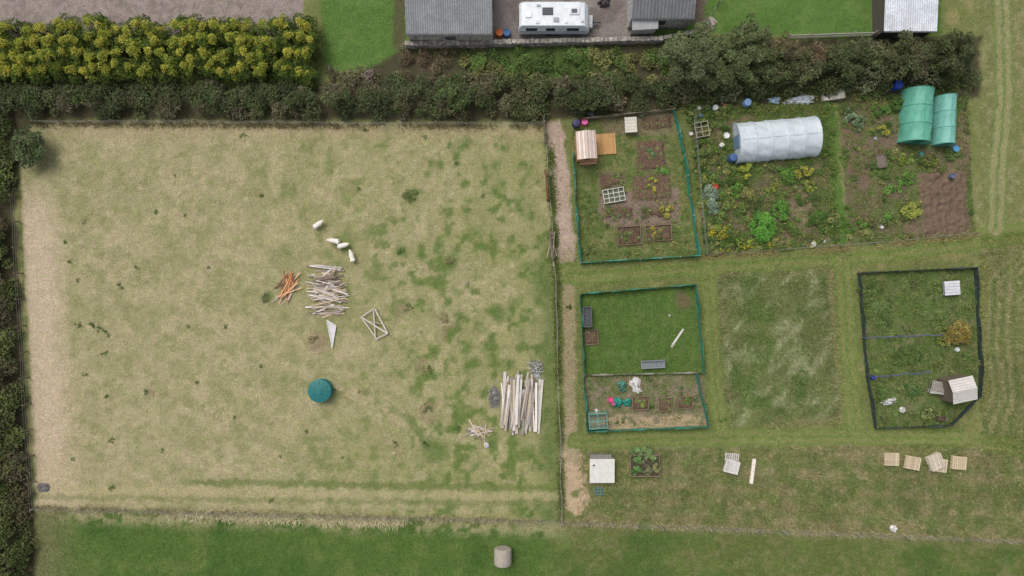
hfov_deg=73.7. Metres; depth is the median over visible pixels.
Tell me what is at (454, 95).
hawthorn tree
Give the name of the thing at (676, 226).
shrub
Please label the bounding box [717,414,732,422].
weed clump
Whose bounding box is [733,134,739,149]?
door
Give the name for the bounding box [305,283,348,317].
timber pile
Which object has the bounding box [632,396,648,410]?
garden bed
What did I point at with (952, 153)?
shrub
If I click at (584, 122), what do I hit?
plant pot
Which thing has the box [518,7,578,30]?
windows
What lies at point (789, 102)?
tarpaulin
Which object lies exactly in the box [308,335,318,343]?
grass tussock
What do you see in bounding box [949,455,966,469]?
wooden pallet
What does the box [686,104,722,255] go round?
border plants
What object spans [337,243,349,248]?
sheep
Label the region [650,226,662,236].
marigold plant
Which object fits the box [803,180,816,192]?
shrub
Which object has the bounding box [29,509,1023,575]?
field grass
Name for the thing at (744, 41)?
grey willow tree
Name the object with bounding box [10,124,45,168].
hawthorn tree
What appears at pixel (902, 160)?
carrot row
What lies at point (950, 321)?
allotment weeds
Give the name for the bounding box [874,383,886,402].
shrub
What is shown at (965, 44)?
hawthorn tree
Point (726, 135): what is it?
bucket
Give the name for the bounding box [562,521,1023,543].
wire fence
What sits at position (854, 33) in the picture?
picket fence
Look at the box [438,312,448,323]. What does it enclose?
grass tussock
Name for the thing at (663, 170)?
bean plant
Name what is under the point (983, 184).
verge grass
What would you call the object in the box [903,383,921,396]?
shrub
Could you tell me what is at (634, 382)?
garden fleece
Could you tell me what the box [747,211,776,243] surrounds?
bush
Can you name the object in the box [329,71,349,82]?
weed clump
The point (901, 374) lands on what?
bean cane row
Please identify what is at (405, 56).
bramble patch
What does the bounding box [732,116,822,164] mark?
polytunnel
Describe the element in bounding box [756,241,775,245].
marigold plant
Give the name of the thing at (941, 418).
compost bin
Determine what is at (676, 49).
grey willow tree
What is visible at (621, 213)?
garden bed
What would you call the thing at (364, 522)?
long grass strip
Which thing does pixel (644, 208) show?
shrub
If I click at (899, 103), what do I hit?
shrub
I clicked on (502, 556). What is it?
round bale
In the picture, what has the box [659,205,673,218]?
marigold plant
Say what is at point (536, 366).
brushwood pile
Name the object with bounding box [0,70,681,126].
hawthorn hedge
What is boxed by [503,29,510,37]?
tub
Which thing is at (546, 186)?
wooden gate
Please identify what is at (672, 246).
shrub
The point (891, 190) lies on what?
carrot row
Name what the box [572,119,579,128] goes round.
water barrel
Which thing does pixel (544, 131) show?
wooden gate
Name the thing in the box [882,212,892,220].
lettuce row
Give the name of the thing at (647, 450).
planter plants
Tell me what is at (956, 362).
shrub
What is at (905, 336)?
bean cane row
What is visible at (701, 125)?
cold frame
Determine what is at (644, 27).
panel
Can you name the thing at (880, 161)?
wooden box
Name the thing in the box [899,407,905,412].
boulder
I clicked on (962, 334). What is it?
rowan shrub
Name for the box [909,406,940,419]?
shrub
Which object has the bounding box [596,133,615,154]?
wooden deck
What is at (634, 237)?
garden bed
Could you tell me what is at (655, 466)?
planter plants
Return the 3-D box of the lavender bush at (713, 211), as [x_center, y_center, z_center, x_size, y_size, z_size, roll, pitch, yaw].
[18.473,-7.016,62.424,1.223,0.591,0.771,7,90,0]
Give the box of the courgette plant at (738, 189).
[730,182,742,191]
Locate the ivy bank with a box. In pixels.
[458,45,672,85]
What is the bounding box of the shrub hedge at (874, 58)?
[668,30,983,105]
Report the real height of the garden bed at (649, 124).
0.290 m
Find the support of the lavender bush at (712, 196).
on the ground at (944, 204)
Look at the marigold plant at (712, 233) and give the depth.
62.37 m
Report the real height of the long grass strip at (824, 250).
0.375 m
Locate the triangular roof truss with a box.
[326,320,335,347]
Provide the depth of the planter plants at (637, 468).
61.97 m
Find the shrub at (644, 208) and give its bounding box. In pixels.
[638,206,650,218]
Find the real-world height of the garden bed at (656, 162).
0.306 m
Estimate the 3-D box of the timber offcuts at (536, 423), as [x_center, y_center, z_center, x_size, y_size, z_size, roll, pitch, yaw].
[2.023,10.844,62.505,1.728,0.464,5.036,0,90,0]
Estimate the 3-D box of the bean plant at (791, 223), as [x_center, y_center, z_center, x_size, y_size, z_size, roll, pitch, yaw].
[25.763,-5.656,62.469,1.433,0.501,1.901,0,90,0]
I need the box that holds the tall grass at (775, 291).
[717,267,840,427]
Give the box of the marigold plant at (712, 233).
[707,224,726,239]
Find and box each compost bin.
[582,306,591,326]
[935,415,945,420]
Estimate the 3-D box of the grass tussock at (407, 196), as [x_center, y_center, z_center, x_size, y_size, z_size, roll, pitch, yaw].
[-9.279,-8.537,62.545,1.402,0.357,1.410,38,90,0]
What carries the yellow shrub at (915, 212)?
on the ground at (944, 204)
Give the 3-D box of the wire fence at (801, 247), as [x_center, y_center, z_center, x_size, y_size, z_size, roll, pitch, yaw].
[27.264,-5.283,62.210,28.342,1.195,11.672,23,90,0]
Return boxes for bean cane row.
[862,334,944,337]
[872,371,930,377]
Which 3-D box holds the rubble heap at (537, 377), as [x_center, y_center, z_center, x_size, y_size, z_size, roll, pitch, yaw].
[2.138,8.004,62.548,0.879,0.442,0.855,0,90,0]
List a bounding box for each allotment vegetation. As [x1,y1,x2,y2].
[685,101,841,250]
[839,96,975,241]
[856,268,980,426]
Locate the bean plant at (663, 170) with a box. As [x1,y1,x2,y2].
[655,165,668,173]
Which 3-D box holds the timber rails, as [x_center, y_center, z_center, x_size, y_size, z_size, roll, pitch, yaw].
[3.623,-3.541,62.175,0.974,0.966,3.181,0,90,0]
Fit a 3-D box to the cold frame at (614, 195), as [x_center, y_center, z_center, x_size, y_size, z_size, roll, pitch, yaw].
[9.308,-8.472,62.514,1.990,0.433,1.270,-10,90,0]
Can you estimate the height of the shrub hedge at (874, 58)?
2.909 m
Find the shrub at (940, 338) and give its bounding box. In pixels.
[937,332,949,347]
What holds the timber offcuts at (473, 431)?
on the ground at (944, 204)
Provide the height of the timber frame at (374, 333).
0.270 m
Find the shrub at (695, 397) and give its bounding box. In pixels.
[693,394,700,406]
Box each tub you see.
[496,29,502,37]
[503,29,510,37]
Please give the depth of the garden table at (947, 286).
62.08 m
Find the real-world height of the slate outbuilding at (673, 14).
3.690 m
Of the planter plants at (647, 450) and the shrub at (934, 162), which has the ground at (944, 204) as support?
the shrub at (934, 162)
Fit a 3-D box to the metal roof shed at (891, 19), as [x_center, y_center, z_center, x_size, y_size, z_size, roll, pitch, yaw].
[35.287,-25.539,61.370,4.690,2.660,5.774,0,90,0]
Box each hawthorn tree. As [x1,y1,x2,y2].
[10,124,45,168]
[434,81,474,116]
[570,75,613,112]
[746,40,791,88]
[783,47,826,89]
[825,39,870,84]
[879,28,933,81]
[919,28,975,79]
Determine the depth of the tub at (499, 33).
62.28 m
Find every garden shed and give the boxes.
[574,130,596,162]
[936,374,977,403]
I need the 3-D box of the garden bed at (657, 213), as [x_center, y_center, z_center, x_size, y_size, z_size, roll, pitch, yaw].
[13.266,-6.918,62.685,2.337,0.307,1.042,-4,90,0]
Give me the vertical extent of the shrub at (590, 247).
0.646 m
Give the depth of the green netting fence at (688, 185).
62.11 m
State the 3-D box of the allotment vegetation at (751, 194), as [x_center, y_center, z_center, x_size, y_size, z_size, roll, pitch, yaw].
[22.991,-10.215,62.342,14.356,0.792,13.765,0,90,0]
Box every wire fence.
[8,194,35,511]
[30,119,544,124]
[30,506,562,525]
[544,114,562,527]
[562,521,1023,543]
[693,110,980,254]
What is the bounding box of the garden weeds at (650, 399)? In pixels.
[585,374,703,427]
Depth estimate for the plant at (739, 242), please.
62.46 m
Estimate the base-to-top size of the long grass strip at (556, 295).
0.450 m
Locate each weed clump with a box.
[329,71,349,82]
[608,53,621,66]
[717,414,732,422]
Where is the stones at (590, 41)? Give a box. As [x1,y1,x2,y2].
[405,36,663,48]
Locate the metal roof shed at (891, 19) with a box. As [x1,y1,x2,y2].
[872,0,937,38]
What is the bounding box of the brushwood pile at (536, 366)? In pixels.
[527,360,543,375]
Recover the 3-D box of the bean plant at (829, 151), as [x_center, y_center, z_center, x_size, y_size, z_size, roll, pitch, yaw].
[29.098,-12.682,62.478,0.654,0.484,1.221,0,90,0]
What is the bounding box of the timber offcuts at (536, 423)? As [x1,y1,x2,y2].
[525,379,543,433]
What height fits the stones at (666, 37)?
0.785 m
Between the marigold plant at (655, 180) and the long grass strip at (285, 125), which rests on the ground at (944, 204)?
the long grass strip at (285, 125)
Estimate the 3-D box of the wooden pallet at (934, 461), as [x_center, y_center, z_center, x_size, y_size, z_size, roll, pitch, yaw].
[38.647,15.864,62.383,1.366,0.660,1.365,-22,90,0]
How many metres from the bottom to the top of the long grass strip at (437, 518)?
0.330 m
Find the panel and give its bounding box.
[629,20,657,36]
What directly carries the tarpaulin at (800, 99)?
on the ground at (944, 204)
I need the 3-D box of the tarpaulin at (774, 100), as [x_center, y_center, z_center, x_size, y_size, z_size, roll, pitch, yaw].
[24.050,-17.238,62.470,1.327,0.401,0.712,0,90,0]
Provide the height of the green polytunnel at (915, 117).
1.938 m
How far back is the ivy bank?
62.19 m
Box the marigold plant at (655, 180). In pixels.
[648,176,656,192]
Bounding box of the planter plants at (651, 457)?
[644,454,657,462]
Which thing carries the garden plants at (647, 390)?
on the ground at (944, 204)
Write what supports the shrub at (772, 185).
on the ground at (944, 204)
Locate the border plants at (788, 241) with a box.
[706,232,836,253]
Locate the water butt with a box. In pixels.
[948,174,955,178]
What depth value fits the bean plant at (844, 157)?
62.46 m
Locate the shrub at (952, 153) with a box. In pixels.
[944,148,960,161]
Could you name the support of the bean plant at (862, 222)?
on the ground at (944, 204)
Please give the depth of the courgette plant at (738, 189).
62.33 m
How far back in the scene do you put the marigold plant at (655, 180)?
62.37 m
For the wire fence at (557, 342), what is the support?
on the ground at (944, 204)
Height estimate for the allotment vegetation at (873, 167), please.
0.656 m
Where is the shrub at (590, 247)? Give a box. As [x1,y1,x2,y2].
[583,242,595,254]
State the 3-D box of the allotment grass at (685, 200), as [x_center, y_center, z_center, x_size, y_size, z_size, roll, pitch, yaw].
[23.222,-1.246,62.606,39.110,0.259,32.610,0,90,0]
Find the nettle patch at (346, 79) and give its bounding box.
[324,64,402,87]
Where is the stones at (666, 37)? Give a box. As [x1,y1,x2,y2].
[663,29,697,41]
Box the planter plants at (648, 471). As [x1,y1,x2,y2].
[643,465,654,475]
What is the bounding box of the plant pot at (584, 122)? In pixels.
[581,119,587,125]
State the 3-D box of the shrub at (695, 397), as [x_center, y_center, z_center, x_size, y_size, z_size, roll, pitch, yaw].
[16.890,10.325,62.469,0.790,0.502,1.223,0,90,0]
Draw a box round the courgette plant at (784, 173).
[779,166,795,183]
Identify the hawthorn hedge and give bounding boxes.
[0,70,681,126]
[0,113,36,575]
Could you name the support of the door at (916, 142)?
in the green polytunnel at (915, 117)
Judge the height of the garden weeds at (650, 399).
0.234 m
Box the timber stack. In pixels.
[500,371,540,435]
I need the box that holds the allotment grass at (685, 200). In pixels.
[552,97,977,451]
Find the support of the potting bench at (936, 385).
on the ground at (944, 204)
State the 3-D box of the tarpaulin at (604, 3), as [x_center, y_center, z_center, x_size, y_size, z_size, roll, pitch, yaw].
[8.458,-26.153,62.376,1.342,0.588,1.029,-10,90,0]
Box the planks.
[703,16,716,29]
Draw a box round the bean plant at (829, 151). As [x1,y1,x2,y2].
[827,143,832,155]
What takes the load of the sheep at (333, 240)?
on the ground at (944, 204)
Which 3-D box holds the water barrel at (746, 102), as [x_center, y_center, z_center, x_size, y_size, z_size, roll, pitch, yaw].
[21.405,-16.872,62.285,0.705,0.830,0.708,0,90,0]
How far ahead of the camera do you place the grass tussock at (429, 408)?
62.60 m
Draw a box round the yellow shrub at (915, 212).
[900,201,922,218]
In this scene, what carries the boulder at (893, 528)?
on the ground at (944, 204)
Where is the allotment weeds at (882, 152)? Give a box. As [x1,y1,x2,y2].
[839,98,974,243]
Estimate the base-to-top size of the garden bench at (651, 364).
0.880 m
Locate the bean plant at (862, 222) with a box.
[856,219,868,229]
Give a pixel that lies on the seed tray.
(600, 491)
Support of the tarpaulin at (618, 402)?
on the ground at (944, 204)
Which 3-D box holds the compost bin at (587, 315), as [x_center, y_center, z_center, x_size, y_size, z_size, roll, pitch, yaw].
[6.851,2.621,62.212,0.770,0.965,1.850,-2,90,0]
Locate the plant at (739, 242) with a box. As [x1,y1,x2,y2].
[736,238,753,244]
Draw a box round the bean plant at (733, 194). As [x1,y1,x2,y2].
[724,193,739,203]
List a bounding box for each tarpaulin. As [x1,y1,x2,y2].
[597,0,609,7]
[613,397,622,407]
[617,380,625,391]
[622,398,631,406]
[767,96,780,103]
[782,99,793,103]
[789,94,816,104]
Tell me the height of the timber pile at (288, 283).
0.371 m
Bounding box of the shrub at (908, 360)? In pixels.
[888,344,923,367]
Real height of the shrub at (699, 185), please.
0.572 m
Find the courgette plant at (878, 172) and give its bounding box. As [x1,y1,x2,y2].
[870,167,882,176]
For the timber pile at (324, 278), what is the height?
0.515 m
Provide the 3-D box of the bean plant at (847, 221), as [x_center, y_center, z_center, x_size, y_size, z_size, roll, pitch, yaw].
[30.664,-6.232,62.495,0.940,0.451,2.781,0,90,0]
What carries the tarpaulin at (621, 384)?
on the ground at (944, 204)
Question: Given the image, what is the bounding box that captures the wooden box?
[874,153,886,168]
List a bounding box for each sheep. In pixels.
[312,220,323,228]
[326,238,339,243]
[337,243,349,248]
[348,249,355,262]
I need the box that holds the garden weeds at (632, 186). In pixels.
[575,112,696,261]
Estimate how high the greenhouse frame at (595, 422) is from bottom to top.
1.283 m
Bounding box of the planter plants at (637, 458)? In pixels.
[632,456,641,463]
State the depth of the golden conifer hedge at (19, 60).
60.65 m
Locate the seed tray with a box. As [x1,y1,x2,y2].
[594,487,603,494]
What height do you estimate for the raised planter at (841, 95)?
0.565 m
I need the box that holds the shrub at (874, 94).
[861,91,894,101]
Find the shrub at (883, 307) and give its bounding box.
[871,300,894,328]
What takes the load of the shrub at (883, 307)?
on the ground at (944, 204)
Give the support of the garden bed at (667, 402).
on the ground at (944, 204)
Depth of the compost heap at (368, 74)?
62.18 m
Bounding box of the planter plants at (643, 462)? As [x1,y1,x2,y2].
[641,459,647,467]
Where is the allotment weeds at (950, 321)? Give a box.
[861,269,979,427]
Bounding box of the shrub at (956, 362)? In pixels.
[953,353,965,366]
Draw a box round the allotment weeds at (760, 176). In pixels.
[689,105,838,252]
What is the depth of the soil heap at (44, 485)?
62.55 m
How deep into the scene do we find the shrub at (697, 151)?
62.33 m
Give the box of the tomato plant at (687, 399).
[681,397,691,403]
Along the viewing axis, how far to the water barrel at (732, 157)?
61.80 m
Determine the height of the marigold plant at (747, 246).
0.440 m
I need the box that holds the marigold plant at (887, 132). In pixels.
[869,125,889,135]
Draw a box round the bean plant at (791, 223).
[786,216,800,236]
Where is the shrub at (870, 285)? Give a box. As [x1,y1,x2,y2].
[865,278,885,296]
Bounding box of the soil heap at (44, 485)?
[36,482,50,491]
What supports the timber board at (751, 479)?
on the ground at (944, 204)
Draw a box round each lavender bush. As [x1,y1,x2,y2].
[703,184,719,209]
[707,207,719,214]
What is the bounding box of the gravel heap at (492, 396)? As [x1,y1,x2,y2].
[488,384,501,407]
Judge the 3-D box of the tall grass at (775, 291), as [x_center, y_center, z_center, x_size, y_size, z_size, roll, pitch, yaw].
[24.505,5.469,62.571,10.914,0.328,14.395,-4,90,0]
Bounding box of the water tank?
[308,378,335,402]
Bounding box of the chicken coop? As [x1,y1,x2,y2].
[590,454,614,482]
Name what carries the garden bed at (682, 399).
on the ground at (944, 204)
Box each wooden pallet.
[723,458,739,474]
[725,453,739,464]
[884,453,898,465]
[903,455,920,470]
[924,451,945,471]
[929,459,947,472]
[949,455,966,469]
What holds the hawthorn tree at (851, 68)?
on the ground at (944, 204)
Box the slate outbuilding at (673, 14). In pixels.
[627,0,695,28]
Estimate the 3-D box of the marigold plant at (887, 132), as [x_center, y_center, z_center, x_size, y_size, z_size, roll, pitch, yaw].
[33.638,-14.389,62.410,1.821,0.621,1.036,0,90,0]
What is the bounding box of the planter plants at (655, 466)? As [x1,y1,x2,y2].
[653,463,660,472]
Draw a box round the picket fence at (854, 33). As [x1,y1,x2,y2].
[786,30,877,38]
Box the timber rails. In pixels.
[546,232,556,265]
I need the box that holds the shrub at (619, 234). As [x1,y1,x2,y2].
[616,231,631,240]
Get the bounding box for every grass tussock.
[262,292,269,302]
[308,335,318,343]
[401,189,418,203]
[420,364,433,375]
[422,403,432,413]
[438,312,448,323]
[445,256,456,265]
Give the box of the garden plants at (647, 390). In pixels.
[587,374,697,415]
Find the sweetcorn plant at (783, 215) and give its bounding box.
[771,199,789,220]
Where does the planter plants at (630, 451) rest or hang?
in the raised planter at (632, 464)
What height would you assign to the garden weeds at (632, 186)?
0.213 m
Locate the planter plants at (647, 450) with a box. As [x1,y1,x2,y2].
[635,444,651,454]
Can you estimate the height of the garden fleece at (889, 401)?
0.332 m
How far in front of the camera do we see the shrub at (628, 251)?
62.52 m
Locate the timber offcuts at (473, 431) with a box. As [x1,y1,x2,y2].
[464,419,493,441]
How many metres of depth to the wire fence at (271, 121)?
62.19 m
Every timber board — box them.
[671,329,683,346]
[749,459,755,483]
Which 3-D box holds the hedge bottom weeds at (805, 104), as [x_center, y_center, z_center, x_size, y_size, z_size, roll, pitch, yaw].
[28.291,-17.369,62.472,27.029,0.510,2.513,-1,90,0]
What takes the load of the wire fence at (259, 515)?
on the ground at (944, 204)
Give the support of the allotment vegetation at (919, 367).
on the ground at (944, 204)
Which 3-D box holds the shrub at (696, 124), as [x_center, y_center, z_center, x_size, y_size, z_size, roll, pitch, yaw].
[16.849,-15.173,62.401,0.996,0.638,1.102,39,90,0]
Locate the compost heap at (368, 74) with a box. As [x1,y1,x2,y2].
[359,69,377,85]
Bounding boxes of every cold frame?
[602,187,625,203]
[693,120,709,138]
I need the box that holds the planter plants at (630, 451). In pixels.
[628,446,635,456]
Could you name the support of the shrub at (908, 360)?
on the ground at (944, 204)
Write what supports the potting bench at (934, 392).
on the ground at (944, 204)
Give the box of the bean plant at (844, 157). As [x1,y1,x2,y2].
[840,146,848,166]
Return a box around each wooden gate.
[542,116,545,144]
[544,169,547,200]
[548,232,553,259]
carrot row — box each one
[883,183,901,194]
[898,153,913,165]
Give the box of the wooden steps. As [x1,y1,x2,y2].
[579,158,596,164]
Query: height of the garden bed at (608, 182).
0.305 m
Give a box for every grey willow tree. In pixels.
[658,20,720,85]
[689,28,753,90]
[722,12,774,63]
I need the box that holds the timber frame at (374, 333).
[360,309,387,339]
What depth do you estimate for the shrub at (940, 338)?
62.26 m
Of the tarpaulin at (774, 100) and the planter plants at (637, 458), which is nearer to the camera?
the planter plants at (637, 458)
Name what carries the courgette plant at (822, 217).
on the ground at (944, 204)
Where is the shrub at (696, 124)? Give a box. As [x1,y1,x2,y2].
[692,116,701,128]
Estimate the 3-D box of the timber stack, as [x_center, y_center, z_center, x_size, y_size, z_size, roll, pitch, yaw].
[0.808,10.589,62.456,3.890,0.645,5.993,0,90,0]
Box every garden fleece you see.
[629,377,641,393]
[880,397,895,404]
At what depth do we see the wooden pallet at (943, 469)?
62.40 m
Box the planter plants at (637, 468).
[630,466,642,475]
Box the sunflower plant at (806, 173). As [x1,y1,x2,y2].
[792,166,813,179]
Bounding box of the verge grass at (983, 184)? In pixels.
[549,0,1023,448]
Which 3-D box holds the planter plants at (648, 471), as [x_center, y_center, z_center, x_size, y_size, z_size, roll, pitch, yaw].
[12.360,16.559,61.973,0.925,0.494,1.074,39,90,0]
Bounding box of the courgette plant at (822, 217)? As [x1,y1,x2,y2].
[808,208,827,226]
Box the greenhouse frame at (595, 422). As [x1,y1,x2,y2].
[587,411,607,429]
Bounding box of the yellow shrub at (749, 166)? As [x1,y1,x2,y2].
[738,162,751,179]
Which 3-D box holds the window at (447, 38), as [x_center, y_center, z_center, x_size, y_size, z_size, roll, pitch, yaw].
[-5.521,-22.392,61.270,0.900,0.800,0.050,0,90,0]
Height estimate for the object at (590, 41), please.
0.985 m
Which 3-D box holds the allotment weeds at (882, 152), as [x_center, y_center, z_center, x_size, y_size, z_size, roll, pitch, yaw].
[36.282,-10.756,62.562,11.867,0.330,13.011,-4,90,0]
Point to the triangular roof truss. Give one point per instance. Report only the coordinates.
(331, 328)
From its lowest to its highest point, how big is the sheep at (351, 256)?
0.753 m
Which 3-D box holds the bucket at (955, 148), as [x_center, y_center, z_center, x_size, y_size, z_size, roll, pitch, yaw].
[40.628,-12.744,62.525,0.626,0.350,0.628,0,90,0]
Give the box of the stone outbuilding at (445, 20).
[405,0,492,40]
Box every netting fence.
[572,108,700,262]
[573,108,673,120]
[580,284,709,432]
[585,372,703,375]
[857,267,984,429]
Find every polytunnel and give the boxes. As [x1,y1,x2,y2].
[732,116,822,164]
[897,86,934,144]
[930,93,957,146]
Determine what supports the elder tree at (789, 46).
on the ground at (944, 204)
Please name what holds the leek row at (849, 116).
on the ground at (944, 204)
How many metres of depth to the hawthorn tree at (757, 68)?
59.94 m
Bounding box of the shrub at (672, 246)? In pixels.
[669,241,678,250]
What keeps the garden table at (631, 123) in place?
on the ground at (944, 204)
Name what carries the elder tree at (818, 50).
on the ground at (944, 204)
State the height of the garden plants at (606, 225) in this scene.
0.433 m
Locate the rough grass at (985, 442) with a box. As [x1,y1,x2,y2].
[576,230,1023,540]
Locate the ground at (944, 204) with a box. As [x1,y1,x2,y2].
[0,0,1023,575]
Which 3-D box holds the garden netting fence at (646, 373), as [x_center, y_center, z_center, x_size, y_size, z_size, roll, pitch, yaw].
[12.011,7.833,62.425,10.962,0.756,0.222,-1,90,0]
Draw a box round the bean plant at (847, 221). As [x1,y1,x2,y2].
[841,205,851,233]
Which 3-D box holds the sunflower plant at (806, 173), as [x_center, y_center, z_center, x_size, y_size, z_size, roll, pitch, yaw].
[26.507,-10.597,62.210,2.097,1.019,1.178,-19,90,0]
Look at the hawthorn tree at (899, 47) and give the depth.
59.72 m
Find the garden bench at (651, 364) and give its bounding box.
[641,360,664,368]
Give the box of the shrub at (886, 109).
[871,105,896,117]
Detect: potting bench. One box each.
[927,380,943,391]
[927,389,943,394]
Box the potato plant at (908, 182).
[895,172,915,186]
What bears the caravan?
on the ground at (944, 204)
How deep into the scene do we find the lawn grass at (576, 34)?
62.66 m
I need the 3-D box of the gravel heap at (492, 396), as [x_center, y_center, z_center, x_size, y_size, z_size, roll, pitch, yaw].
[-1.595,10.000,62.550,1.274,0.447,2.355,0,90,0]
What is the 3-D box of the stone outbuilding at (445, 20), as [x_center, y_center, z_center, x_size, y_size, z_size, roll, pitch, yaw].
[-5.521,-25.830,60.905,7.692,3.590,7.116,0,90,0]
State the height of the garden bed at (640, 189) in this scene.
0.310 m
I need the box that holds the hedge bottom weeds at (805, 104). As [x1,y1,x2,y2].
[678,83,967,113]
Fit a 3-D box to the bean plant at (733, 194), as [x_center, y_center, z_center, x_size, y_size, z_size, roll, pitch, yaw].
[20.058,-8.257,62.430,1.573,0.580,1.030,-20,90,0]
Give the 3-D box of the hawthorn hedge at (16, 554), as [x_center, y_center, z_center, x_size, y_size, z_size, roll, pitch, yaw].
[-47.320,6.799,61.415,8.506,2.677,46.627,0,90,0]
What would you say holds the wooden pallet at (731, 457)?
on the ground at (944, 204)
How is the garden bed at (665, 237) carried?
on the ground at (944, 204)
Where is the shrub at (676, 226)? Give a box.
[670,219,677,231]
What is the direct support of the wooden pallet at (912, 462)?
on the ground at (944, 204)
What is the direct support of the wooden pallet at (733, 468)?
on the ground at (944, 204)
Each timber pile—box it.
[271,269,301,304]
[305,264,346,294]
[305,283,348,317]
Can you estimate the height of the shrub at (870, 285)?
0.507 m
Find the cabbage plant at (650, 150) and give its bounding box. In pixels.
[645,148,655,159]
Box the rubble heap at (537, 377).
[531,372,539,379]
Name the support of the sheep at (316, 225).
on the ground at (944, 204)
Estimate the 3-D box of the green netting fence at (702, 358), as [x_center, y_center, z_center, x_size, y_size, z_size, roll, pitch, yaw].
[12.081,6.404,62.250,11.821,1.104,13.484,0,90,0]
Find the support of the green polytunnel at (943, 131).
on the ground at (944, 204)
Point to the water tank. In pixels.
(320, 390)
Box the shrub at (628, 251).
[624,249,639,257]
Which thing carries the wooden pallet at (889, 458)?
on the ground at (944, 204)
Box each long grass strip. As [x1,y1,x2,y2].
[34,117,542,134]
[36,502,1023,544]
[164,506,411,530]
[544,143,569,519]
[702,230,979,260]
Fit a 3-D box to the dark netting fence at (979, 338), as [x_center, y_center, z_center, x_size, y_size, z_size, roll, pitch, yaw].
[37.276,5.484,62.325,11.328,0.954,14.824,0,90,0]
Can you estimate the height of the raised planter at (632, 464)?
0.665 m
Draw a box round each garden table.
[624,117,636,133]
[942,280,960,295]
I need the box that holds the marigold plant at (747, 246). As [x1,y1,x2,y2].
[727,243,752,249]
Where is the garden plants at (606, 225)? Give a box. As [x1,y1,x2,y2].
[579,186,692,257]
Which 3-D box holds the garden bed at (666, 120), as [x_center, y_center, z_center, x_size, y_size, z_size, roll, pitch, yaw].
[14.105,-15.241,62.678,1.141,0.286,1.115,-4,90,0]
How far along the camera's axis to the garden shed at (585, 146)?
60.66 m
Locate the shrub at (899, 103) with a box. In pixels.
[889,96,903,111]
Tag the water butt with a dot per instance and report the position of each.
(951, 176)
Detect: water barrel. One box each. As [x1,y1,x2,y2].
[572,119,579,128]
[727,153,736,161]
[742,99,750,106]
[891,81,902,90]
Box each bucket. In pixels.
[724,132,729,138]
[952,145,959,151]
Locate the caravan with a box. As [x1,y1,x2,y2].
[518,2,600,35]
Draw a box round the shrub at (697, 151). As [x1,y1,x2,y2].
[695,142,704,160]
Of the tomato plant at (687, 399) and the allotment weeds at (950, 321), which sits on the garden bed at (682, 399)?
the tomato plant at (687, 399)
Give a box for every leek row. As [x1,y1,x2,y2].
[843,107,857,123]
[853,114,865,130]
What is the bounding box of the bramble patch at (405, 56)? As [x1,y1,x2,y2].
[396,43,459,84]
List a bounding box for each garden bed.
[585,329,598,344]
[601,174,622,187]
[606,208,632,217]
[617,225,641,245]
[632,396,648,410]
[633,176,670,199]
[637,141,664,169]
[642,117,658,129]
[644,207,668,218]
[645,224,671,241]
[658,397,672,411]
[660,116,671,127]
[677,396,692,408]
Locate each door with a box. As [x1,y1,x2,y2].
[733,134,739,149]
[908,140,925,144]
[937,143,951,146]
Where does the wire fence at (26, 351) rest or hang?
on the ground at (944, 204)
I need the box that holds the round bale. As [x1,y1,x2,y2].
[494,545,511,567]
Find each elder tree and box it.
[770,31,799,64]
[802,38,826,64]
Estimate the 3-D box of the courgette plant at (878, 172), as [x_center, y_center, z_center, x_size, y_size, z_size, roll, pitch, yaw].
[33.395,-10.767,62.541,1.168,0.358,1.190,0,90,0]
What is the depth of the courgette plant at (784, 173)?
62.22 m
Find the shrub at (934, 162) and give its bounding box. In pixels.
[917,154,937,166]
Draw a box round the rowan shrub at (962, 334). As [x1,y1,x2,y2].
[942,320,971,344]
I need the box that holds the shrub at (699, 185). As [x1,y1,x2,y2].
[695,171,706,187]
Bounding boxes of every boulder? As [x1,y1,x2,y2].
[889,525,897,531]
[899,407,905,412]
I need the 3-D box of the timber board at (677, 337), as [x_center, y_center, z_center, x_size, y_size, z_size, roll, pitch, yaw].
[15.152,4.576,62.634,0.232,0.183,2.004,33,90,0]
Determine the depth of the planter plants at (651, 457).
61.93 m
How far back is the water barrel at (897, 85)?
61.70 m
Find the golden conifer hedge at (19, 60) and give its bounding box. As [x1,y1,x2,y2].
[0,11,325,90]
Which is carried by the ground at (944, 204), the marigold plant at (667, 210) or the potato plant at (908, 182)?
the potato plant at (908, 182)
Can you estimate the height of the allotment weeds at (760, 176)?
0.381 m
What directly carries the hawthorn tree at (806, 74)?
on the ground at (944, 204)
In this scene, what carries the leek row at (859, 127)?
on the ground at (944, 204)
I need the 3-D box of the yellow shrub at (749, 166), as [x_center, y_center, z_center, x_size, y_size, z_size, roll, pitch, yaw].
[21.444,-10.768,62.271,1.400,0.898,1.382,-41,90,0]
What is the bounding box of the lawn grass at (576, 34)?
[313,0,940,70]
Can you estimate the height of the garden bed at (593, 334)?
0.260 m
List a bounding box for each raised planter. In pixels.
[629,454,659,476]
[820,89,845,101]
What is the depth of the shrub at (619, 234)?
62.45 m
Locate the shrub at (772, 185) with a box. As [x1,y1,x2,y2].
[763,182,775,192]
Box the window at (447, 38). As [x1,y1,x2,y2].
[445,37,455,39]

